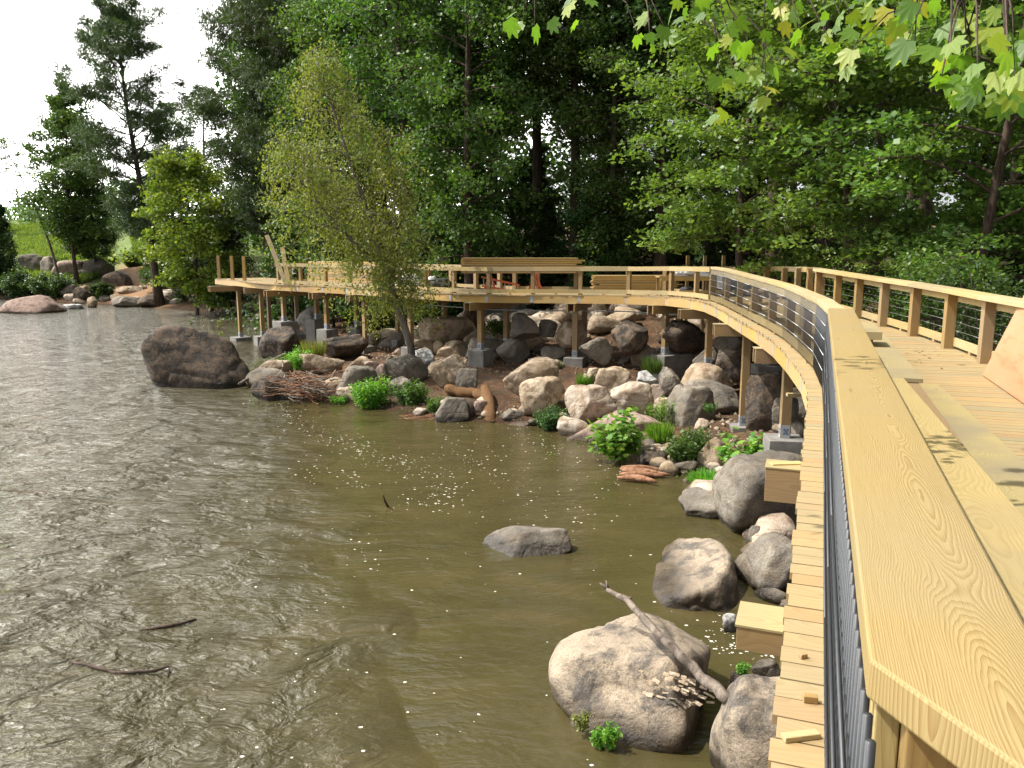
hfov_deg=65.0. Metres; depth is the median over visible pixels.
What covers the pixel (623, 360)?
stone
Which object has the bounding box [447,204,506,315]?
understory tree
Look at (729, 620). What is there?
boulder
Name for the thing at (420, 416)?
floating twigs
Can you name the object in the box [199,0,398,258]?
pine tree
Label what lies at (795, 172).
broadleaf tree
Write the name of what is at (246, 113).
broadleaf tree
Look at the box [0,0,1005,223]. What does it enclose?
sky
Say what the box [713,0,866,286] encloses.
broadleaf tree
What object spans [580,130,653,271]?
understory tree
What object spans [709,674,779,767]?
boulder
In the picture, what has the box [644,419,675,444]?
grass tuft
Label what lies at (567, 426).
stone
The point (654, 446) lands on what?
stone
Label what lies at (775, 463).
blocking
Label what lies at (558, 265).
lumber board
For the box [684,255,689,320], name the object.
timber post
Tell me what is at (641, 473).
rotten log
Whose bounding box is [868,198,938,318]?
understory tree
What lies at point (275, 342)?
boulder
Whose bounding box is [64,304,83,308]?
boulder
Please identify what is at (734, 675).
boulder
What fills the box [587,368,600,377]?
boulder
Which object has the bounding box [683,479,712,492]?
stone
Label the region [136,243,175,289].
understory tree
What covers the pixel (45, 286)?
shrub
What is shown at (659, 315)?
stone
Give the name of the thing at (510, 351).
boulder
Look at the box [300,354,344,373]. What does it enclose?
boulder
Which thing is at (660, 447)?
stone
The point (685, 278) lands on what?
work table
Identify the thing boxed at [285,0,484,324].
broadleaf tree
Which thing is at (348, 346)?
boulder
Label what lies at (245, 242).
shrub
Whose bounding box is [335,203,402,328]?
understory tree
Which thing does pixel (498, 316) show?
stone
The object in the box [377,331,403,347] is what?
stone
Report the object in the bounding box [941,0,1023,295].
broadleaf tree
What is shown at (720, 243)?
understory tree
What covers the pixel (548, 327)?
boulder
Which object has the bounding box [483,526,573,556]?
boulder
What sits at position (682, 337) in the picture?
boulder
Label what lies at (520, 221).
understory tree
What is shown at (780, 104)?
broadleaf tree
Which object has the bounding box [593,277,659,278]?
lumber board
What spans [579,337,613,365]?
boulder
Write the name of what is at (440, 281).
bag
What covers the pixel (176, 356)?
boulder
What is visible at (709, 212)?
maple tree
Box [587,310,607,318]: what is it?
stone
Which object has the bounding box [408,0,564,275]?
broadleaf tree
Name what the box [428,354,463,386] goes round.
boulder
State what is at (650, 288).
lumber board
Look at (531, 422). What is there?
stone
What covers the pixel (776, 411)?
boulder
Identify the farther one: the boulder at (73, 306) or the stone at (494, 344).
the boulder at (73, 306)
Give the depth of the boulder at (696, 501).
15.33 m
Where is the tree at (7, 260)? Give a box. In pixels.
[0,203,19,295]
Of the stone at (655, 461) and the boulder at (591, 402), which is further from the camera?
the boulder at (591, 402)
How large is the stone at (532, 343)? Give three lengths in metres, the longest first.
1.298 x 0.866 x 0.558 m
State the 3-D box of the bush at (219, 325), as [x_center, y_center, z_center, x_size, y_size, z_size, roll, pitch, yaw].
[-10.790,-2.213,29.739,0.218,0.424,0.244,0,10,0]
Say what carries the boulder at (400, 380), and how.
on the ground at (498, 372)
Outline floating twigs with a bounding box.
[399,412,434,419]
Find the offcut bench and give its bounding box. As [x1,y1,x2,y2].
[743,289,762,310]
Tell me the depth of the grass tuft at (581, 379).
25.68 m
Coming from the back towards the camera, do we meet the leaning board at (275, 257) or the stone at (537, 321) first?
the leaning board at (275, 257)
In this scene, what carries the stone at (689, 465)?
on the ground at (498, 372)
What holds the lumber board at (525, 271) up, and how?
on the sawhorse at (538, 284)
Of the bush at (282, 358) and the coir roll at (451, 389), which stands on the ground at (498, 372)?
the coir roll at (451, 389)
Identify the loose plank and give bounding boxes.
[861,323,922,382]
[891,378,1023,622]
[907,382,972,457]
[919,383,1023,515]
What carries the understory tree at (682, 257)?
on the ground at (498, 372)
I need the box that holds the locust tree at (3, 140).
[0,136,61,273]
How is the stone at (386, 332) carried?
on the ground at (498, 372)
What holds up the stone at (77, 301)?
on the ground at (498, 372)
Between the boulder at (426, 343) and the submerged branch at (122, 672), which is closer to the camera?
the submerged branch at (122, 672)
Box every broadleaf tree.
[6,72,118,284]
[140,102,199,232]
[170,80,234,243]
[215,1,341,297]
[222,0,295,300]
[255,0,413,322]
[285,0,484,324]
[295,0,443,318]
[297,0,441,260]
[348,0,542,312]
[366,0,573,328]
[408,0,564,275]
[437,37,530,233]
[440,0,609,283]
[476,0,651,286]
[537,0,691,305]
[555,5,640,212]
[557,4,681,273]
[561,0,759,274]
[650,11,728,265]
[666,1,769,288]
[682,3,811,234]
[685,94,743,245]
[688,0,876,280]
[702,34,793,257]
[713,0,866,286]
[783,92,817,250]
[799,77,906,242]
[812,5,975,296]
[850,0,1012,299]
[855,73,985,235]
[857,92,947,146]
[891,59,1015,262]
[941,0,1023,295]
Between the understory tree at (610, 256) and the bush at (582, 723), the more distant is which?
the understory tree at (610, 256)
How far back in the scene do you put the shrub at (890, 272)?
21.58 m
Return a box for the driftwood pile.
[253,370,344,403]
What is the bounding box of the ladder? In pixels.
[481,276,519,288]
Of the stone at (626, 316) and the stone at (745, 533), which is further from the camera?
the stone at (626, 316)
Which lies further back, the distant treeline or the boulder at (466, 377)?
the distant treeline
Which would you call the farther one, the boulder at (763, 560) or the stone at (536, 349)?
the stone at (536, 349)
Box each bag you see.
[429,278,451,287]
[679,286,693,290]
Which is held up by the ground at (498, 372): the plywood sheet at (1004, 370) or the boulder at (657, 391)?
the boulder at (657, 391)
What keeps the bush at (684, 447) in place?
on the gravel
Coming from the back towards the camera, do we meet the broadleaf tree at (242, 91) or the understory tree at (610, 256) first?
the broadleaf tree at (242, 91)
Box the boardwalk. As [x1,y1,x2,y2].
[208,256,1023,767]
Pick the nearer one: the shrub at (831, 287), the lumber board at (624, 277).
the shrub at (831, 287)
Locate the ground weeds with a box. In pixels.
[249,356,756,479]
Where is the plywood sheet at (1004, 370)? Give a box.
[982,296,1023,403]
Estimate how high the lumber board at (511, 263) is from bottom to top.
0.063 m
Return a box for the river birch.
[250,32,461,355]
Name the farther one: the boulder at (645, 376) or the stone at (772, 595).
the boulder at (645, 376)
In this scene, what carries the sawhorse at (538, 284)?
on the boardwalk
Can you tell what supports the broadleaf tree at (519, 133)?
on the ground at (498, 372)
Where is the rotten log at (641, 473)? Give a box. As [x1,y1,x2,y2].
[617,465,669,482]
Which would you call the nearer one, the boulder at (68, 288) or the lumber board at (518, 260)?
the lumber board at (518, 260)
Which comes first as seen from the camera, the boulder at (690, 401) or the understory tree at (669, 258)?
the boulder at (690, 401)
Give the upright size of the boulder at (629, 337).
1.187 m
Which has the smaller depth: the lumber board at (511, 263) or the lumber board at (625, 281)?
the lumber board at (625, 281)
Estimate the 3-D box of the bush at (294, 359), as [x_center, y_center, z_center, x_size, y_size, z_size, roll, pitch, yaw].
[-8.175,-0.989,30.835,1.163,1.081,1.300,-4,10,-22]
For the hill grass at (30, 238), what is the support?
on the ground at (498, 372)
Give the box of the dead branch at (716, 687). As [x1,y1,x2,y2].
[599,580,728,704]
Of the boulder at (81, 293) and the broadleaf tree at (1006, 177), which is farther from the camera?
the boulder at (81, 293)
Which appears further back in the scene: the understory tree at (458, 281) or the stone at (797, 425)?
the understory tree at (458, 281)
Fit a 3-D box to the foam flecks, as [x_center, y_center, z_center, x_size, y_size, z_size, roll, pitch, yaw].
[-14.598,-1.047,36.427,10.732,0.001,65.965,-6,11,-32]
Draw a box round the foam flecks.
[142,340,773,765]
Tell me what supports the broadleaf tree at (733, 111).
on the ground at (498, 372)
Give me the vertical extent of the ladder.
0.659 m
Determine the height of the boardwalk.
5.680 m
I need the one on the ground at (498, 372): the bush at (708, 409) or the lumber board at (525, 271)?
the bush at (708, 409)
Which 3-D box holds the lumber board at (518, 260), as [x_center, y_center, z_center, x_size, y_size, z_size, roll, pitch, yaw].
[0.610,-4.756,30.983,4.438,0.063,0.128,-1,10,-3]
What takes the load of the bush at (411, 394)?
on the gravel
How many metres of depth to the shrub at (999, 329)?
16.71 m
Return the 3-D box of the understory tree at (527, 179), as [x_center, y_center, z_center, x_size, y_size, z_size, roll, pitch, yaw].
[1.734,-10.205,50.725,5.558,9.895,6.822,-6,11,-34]
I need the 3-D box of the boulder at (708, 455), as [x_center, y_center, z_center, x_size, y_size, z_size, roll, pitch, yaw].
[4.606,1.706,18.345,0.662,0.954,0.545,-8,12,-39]
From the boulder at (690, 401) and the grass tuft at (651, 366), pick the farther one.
the grass tuft at (651, 366)
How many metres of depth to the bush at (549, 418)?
22.43 m
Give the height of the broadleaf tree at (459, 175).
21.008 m
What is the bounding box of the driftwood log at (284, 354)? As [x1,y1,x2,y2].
[258,353,286,367]
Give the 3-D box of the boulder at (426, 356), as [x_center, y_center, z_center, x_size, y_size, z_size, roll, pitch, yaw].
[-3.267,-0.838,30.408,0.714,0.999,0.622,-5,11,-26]
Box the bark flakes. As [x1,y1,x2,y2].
[639,670,716,708]
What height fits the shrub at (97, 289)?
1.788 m
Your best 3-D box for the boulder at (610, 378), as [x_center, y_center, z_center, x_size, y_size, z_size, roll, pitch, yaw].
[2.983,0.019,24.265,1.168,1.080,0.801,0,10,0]
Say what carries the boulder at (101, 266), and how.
on the ground at (498, 372)
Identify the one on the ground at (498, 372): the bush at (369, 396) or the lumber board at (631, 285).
the bush at (369, 396)
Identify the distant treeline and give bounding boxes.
[0,162,216,223]
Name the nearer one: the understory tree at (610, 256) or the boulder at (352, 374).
the boulder at (352, 374)
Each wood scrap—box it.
[781,729,820,742]
[798,652,807,658]
[803,692,817,703]
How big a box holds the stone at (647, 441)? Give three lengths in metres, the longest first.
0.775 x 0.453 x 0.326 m
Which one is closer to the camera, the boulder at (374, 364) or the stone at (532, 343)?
the boulder at (374, 364)
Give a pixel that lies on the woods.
(554, 162)
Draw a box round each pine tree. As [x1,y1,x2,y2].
[44,0,200,306]
[169,0,361,312]
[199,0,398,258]
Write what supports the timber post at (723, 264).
on the ground at (498, 372)
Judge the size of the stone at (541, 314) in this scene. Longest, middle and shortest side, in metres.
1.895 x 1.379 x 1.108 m
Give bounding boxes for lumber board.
[307,276,367,280]
[308,261,375,264]
[308,267,377,269]
[308,269,380,272]
[308,274,378,277]
[308,279,370,282]
[309,271,379,274]
[461,263,541,264]
[461,271,575,272]
[462,264,575,265]
[463,258,577,259]
[463,265,575,266]
[468,262,581,263]
[470,260,584,261]
[471,266,584,266]
[487,265,546,265]
[495,271,576,272]
[542,263,573,263]
[592,280,675,281]
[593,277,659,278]
[593,279,659,279]
[593,287,675,288]
[594,275,668,276]
[594,282,677,283]
[594,285,677,286]
[594,289,667,289]
[599,284,682,284]
[633,288,677,288]
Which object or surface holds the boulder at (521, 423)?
on the ground at (498, 372)
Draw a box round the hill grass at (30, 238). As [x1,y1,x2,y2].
[2,218,168,282]
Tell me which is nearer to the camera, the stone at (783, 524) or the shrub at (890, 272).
the stone at (783, 524)
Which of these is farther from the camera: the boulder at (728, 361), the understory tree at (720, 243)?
the understory tree at (720, 243)
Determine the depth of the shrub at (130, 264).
89.69 m
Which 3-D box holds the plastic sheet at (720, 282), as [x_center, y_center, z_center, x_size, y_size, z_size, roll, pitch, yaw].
[7.117,-3.568,27.489,0.372,0.668,0.484,0,10,0]
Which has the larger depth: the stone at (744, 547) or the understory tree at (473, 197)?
the understory tree at (473, 197)
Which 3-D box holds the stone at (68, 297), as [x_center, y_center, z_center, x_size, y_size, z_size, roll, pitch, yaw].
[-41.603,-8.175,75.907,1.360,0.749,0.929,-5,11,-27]
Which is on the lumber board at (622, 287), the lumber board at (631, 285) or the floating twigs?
the lumber board at (631, 285)
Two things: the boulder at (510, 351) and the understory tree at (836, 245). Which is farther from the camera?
the understory tree at (836, 245)
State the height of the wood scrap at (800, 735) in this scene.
0.020 m
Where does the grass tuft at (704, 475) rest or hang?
on the ground at (498, 372)
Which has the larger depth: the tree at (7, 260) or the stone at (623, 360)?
the tree at (7, 260)
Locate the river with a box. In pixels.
[0,300,786,767]
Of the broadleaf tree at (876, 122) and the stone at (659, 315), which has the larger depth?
the broadleaf tree at (876, 122)
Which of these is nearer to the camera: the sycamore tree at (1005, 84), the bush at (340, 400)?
the sycamore tree at (1005, 84)
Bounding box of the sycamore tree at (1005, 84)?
[503,0,1023,128]
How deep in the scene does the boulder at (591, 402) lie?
22.39 m
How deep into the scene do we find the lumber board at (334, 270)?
37.78 m
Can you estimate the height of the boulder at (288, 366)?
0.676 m
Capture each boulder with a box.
[0,295,65,313]
[17,254,41,272]
[40,256,56,271]
[51,260,82,274]
[58,284,77,294]
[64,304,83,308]
[72,287,91,302]
[78,257,114,276]
[87,296,97,307]
[102,271,133,286]
[111,296,138,306]
[116,286,142,293]
[137,294,170,306]
[140,324,249,388]
[234,302,245,311]
[245,367,288,387]
[251,380,290,400]
[258,326,302,359]
[262,359,293,374]
[296,305,321,333]
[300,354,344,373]
[322,334,368,358]
[335,365,377,393]
[349,356,370,365]
[364,361,379,369]
[376,364,386,383]
[384,354,427,385]
[388,376,410,395]
[414,339,433,353]
[415,348,434,368]
[418,316,475,342]
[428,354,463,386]
[435,397,468,422]
[437,340,466,356]
[455,368,477,387]
[467,401,475,417]
[474,400,486,412]
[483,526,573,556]
[496,338,529,363]
[499,408,524,420]
[503,357,558,395]
[507,421,528,425]
[510,312,540,338]
[519,376,564,414]
[539,319,557,337]
[541,346,566,360]
[548,612,710,752]
[554,320,587,348]
[564,384,616,422]
[567,411,662,440]
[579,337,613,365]
[583,373,594,383]
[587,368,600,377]
[594,366,629,394]
[610,381,653,414]
[611,320,648,354]
[630,344,653,366]
[636,370,658,384]
[638,449,665,465]
[651,384,664,401]
[652,537,738,611]
[653,397,667,420]
[658,320,704,353]
[659,367,680,397]
[664,384,715,427]
[678,487,718,518]
[680,362,733,386]
[684,379,738,414]
[692,346,717,363]
[697,438,724,468]
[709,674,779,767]
[712,450,801,533]
[713,336,741,350]
[715,349,741,381]
[722,613,736,632]
[727,671,740,687]
[734,532,791,590]
[745,371,781,431]
[751,658,780,676]
[772,397,798,424]
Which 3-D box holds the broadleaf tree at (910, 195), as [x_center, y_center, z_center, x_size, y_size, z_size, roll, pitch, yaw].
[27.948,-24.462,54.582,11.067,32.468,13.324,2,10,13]
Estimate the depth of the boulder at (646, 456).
18.69 m
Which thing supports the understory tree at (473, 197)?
on the ground at (498, 372)
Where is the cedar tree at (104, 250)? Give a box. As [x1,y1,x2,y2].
[60,142,123,265]
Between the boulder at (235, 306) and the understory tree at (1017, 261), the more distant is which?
the boulder at (235, 306)
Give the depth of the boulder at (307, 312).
42.31 m
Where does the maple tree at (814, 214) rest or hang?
on the ground at (498, 372)
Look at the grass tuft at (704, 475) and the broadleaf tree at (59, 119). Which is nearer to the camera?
the grass tuft at (704, 475)
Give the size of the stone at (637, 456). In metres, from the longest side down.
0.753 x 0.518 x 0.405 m
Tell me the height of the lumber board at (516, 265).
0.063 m
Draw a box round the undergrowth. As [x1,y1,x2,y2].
[165,223,1000,329]
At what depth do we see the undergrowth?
57.16 m
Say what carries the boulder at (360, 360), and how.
on the ground at (498, 372)
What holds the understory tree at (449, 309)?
on the ground at (498, 372)
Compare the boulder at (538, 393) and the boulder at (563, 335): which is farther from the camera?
the boulder at (563, 335)
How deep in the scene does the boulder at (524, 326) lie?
30.31 m
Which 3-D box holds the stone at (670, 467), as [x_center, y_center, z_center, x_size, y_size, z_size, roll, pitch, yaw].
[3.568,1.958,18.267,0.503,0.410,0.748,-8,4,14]
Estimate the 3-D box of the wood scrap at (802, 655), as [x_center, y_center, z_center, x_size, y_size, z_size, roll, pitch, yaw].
[1.201,1.121,3.320,0.032,0.020,0.025,-3,10,-18]
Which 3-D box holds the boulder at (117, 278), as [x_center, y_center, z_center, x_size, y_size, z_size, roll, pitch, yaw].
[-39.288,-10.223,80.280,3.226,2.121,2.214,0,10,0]
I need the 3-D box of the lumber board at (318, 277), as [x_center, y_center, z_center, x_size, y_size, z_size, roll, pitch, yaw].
[-7.958,-4.944,37.645,4.932,0.108,0.178,7,12,38]
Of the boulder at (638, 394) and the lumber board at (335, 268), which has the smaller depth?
the boulder at (638, 394)
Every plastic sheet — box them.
[675,266,709,276]
[717,276,724,288]
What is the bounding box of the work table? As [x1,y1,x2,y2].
[655,276,709,295]
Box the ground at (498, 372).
[0,218,1023,589]
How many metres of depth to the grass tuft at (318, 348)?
32.56 m
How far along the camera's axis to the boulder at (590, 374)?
25.81 m
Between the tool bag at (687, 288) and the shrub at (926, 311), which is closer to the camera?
the shrub at (926, 311)
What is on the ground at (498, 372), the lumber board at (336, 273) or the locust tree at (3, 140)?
the locust tree at (3, 140)
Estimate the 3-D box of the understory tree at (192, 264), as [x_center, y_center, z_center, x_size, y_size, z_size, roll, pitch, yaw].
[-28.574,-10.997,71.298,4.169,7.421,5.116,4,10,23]
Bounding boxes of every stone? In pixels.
[63,293,72,300]
[73,298,86,303]
[99,295,110,301]
[110,294,120,299]
[163,291,182,299]
[169,298,182,303]
[323,377,340,389]
[337,386,356,400]
[368,333,380,345]
[373,328,401,337]
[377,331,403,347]
[404,329,419,343]
[412,408,427,415]
[433,341,444,353]
[457,310,486,322]
[463,329,489,346]
[465,338,504,358]
[484,310,493,322]
[484,313,502,323]
[486,333,502,339]
[492,303,528,312]
[494,352,499,358]
[510,309,538,316]
[510,316,560,341]
[524,337,543,351]
[527,419,539,425]
[532,311,552,317]
[532,339,543,352]
[546,306,571,323]
[554,303,606,319]
[557,416,587,435]
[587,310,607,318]
[587,315,621,333]
[606,309,636,322]
[609,304,646,312]
[614,306,644,320]
[617,358,630,363]
[635,448,648,460]
[644,436,658,445]
[649,457,665,467]
[650,444,660,448]
[655,313,675,317]
[656,442,673,456]
[658,460,679,476]
[669,351,700,363]
[675,460,697,471]
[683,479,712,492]
[688,319,718,326]
[694,418,708,429]
[706,462,720,468]
[740,541,751,551]
[742,529,748,538]
[746,525,759,543]
[752,513,795,542]
[753,587,785,604]
[771,417,804,431]
[780,599,787,605]
[791,417,804,437]
[793,397,805,412]
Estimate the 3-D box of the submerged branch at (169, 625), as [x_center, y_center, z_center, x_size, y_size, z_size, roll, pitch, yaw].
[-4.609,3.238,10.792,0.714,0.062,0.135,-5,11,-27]
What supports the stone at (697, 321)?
on the ground at (498, 372)
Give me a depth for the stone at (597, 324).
33.36 m
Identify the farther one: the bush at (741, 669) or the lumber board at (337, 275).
the lumber board at (337, 275)
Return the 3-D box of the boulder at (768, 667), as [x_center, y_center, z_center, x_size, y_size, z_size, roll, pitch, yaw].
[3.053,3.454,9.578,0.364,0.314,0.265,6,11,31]
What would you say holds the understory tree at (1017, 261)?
on the ground at (498, 372)
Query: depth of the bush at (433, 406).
24.52 m
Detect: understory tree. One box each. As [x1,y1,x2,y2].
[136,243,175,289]
[167,220,212,300]
[198,223,254,309]
[255,205,322,320]
[295,207,354,326]
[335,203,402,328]
[372,172,438,306]
[399,192,473,321]
[439,156,526,280]
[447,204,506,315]
[459,180,555,309]
[499,142,588,285]
[517,188,568,304]
[557,179,632,286]
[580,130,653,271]
[580,160,678,274]
[625,121,710,274]
[693,117,802,266]
[696,190,762,289]
[779,110,870,277]
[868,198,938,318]
[961,174,1023,320]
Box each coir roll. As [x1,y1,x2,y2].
[444,384,480,399]
[480,384,495,420]
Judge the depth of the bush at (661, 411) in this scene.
21.67 m
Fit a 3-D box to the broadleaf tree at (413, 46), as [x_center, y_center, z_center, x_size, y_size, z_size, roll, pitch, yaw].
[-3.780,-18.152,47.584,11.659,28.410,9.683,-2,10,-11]
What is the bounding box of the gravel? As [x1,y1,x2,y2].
[299,323,801,474]
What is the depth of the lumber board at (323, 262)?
38.11 m
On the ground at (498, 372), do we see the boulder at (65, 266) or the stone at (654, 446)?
the boulder at (65, 266)
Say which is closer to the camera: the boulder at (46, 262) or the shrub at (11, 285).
the shrub at (11, 285)
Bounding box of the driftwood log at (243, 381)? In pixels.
[238,358,276,384]
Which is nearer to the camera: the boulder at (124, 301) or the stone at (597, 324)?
the stone at (597, 324)
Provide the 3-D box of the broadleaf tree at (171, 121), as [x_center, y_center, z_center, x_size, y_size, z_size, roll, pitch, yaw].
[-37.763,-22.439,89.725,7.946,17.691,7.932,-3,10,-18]
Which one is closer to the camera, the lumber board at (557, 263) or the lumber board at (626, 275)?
the lumber board at (626, 275)
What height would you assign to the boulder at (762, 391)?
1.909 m
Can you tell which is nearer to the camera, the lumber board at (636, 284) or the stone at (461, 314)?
the lumber board at (636, 284)
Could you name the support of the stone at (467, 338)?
on the ground at (498, 372)
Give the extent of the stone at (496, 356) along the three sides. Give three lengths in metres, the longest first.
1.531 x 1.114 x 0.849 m
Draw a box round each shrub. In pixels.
[0,264,32,298]
[23,271,78,298]
[88,282,115,299]
[122,252,141,267]
[205,232,259,277]
[801,259,879,310]
[814,225,937,326]
[888,242,1007,341]
[919,232,1023,354]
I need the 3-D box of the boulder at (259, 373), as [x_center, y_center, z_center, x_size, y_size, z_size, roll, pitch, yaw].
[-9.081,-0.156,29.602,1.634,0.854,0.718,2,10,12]
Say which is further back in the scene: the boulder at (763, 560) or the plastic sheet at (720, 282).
the plastic sheet at (720, 282)
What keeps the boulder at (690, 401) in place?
on the ground at (498, 372)
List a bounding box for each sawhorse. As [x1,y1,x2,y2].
[484,273,494,288]
[529,273,541,288]
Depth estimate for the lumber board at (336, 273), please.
37.88 m
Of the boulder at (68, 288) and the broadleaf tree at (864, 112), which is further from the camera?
the boulder at (68, 288)
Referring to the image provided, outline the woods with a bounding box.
[210,44,1010,262]
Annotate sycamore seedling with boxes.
[586,404,653,461]
[713,426,763,463]
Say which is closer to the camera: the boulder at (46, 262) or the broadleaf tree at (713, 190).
the broadleaf tree at (713, 190)
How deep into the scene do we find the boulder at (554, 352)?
30.21 m
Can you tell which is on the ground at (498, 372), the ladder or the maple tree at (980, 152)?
the maple tree at (980, 152)
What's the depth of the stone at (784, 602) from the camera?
11.29 m
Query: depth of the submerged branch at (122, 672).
9.61 m
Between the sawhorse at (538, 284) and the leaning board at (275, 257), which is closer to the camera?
the sawhorse at (538, 284)
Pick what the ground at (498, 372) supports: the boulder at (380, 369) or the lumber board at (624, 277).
the boulder at (380, 369)
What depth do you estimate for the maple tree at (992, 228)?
20.73 m
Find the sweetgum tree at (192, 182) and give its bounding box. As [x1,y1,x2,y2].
[107,145,248,314]
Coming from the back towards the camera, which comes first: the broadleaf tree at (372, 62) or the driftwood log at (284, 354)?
the broadleaf tree at (372, 62)
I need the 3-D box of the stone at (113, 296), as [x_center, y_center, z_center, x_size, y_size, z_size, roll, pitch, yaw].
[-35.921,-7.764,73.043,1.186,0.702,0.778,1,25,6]
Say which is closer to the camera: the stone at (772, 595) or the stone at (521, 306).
the stone at (772, 595)
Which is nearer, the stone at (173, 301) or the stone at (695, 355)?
the stone at (695, 355)
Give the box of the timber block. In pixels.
[863,327,882,339]
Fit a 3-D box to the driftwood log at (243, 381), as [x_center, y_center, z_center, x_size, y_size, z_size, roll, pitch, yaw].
[-9.469,-0.491,30.143,0.148,0.682,2.568,3,10,16]
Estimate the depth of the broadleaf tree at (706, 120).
75.52 m
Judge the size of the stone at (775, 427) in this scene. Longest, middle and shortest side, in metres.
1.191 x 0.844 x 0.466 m
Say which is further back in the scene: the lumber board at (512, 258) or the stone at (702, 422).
the lumber board at (512, 258)
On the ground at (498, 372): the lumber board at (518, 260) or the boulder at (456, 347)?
the boulder at (456, 347)
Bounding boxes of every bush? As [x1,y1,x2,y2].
[217,318,222,329]
[273,355,285,360]
[282,345,312,371]
[328,394,347,404]
[348,374,398,408]
[393,377,430,406]
[425,395,444,413]
[484,317,511,336]
[532,403,569,431]
[571,710,592,731]
[589,721,622,750]
[642,397,674,423]
[662,425,712,463]
[703,401,718,412]
[735,661,751,674]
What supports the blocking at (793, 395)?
attached to the boardwalk
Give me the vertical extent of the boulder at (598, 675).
1.153 m
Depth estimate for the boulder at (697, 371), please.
23.96 m
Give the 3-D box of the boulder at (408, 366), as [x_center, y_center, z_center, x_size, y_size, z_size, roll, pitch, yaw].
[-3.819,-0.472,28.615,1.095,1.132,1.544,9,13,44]
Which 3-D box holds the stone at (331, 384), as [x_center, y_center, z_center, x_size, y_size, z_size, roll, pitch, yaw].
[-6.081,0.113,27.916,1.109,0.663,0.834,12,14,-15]
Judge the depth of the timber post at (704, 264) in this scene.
31.27 m
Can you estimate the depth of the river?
12.60 m
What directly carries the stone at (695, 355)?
on the ground at (498, 372)
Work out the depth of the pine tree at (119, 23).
65.00 m
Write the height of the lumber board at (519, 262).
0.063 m
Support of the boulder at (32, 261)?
on the ground at (498, 372)
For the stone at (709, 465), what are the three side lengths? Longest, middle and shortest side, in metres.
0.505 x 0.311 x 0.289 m
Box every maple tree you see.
[606,0,933,337]
[687,0,1023,306]
[759,0,1023,339]
[855,0,1023,251]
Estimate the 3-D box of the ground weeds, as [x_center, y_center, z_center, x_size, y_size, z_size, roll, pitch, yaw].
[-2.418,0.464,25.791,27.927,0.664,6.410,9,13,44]
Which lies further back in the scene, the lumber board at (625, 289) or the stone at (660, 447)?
the lumber board at (625, 289)
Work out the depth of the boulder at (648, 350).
28.06 m
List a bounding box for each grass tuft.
[299,336,327,356]
[575,372,593,384]
[639,355,664,374]
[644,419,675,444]
[684,467,716,482]
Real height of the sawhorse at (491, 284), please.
0.748 m
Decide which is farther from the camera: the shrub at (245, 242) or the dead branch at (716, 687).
the shrub at (245, 242)
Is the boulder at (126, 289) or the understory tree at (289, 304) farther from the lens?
the boulder at (126, 289)
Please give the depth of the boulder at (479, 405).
24.05 m
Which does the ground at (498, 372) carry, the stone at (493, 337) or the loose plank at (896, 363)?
the stone at (493, 337)
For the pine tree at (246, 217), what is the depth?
55.39 m
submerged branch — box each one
[68,661,169,676]
[139,618,196,630]
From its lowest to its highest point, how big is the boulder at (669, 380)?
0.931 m
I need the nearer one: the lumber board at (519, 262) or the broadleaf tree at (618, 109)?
the lumber board at (519, 262)
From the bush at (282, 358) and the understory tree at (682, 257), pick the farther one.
the understory tree at (682, 257)
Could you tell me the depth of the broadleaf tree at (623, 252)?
37.66 m
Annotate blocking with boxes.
[769,461,800,465]
[786,393,801,396]
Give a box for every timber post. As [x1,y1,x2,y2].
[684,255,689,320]
[700,255,706,331]
[718,255,725,336]
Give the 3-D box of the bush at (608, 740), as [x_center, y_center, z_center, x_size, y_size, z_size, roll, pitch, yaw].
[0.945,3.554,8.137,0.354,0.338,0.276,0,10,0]
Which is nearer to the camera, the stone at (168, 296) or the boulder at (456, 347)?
the boulder at (456, 347)
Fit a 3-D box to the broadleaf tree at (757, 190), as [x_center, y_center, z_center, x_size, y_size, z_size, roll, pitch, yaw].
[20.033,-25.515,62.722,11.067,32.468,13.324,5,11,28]
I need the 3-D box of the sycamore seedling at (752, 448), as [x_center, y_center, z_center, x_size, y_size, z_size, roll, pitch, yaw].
[4.898,1.515,16.735,1.302,1.104,1.078,-2,10,-12]
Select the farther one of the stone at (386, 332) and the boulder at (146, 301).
the boulder at (146, 301)
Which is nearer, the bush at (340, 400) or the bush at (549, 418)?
the bush at (549, 418)
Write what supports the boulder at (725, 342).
on the ground at (498, 372)
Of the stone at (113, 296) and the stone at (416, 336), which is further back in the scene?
the stone at (113, 296)
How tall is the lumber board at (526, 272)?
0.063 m
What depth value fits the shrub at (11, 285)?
78.57 m
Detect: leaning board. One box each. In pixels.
[265,235,286,284]
[280,247,290,284]
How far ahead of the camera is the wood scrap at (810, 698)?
2.98 m
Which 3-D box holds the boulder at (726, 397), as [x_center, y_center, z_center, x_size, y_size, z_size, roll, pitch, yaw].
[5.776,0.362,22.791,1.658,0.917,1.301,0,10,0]
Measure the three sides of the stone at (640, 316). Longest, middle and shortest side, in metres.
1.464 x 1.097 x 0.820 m
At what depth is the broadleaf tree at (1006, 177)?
42.35 m

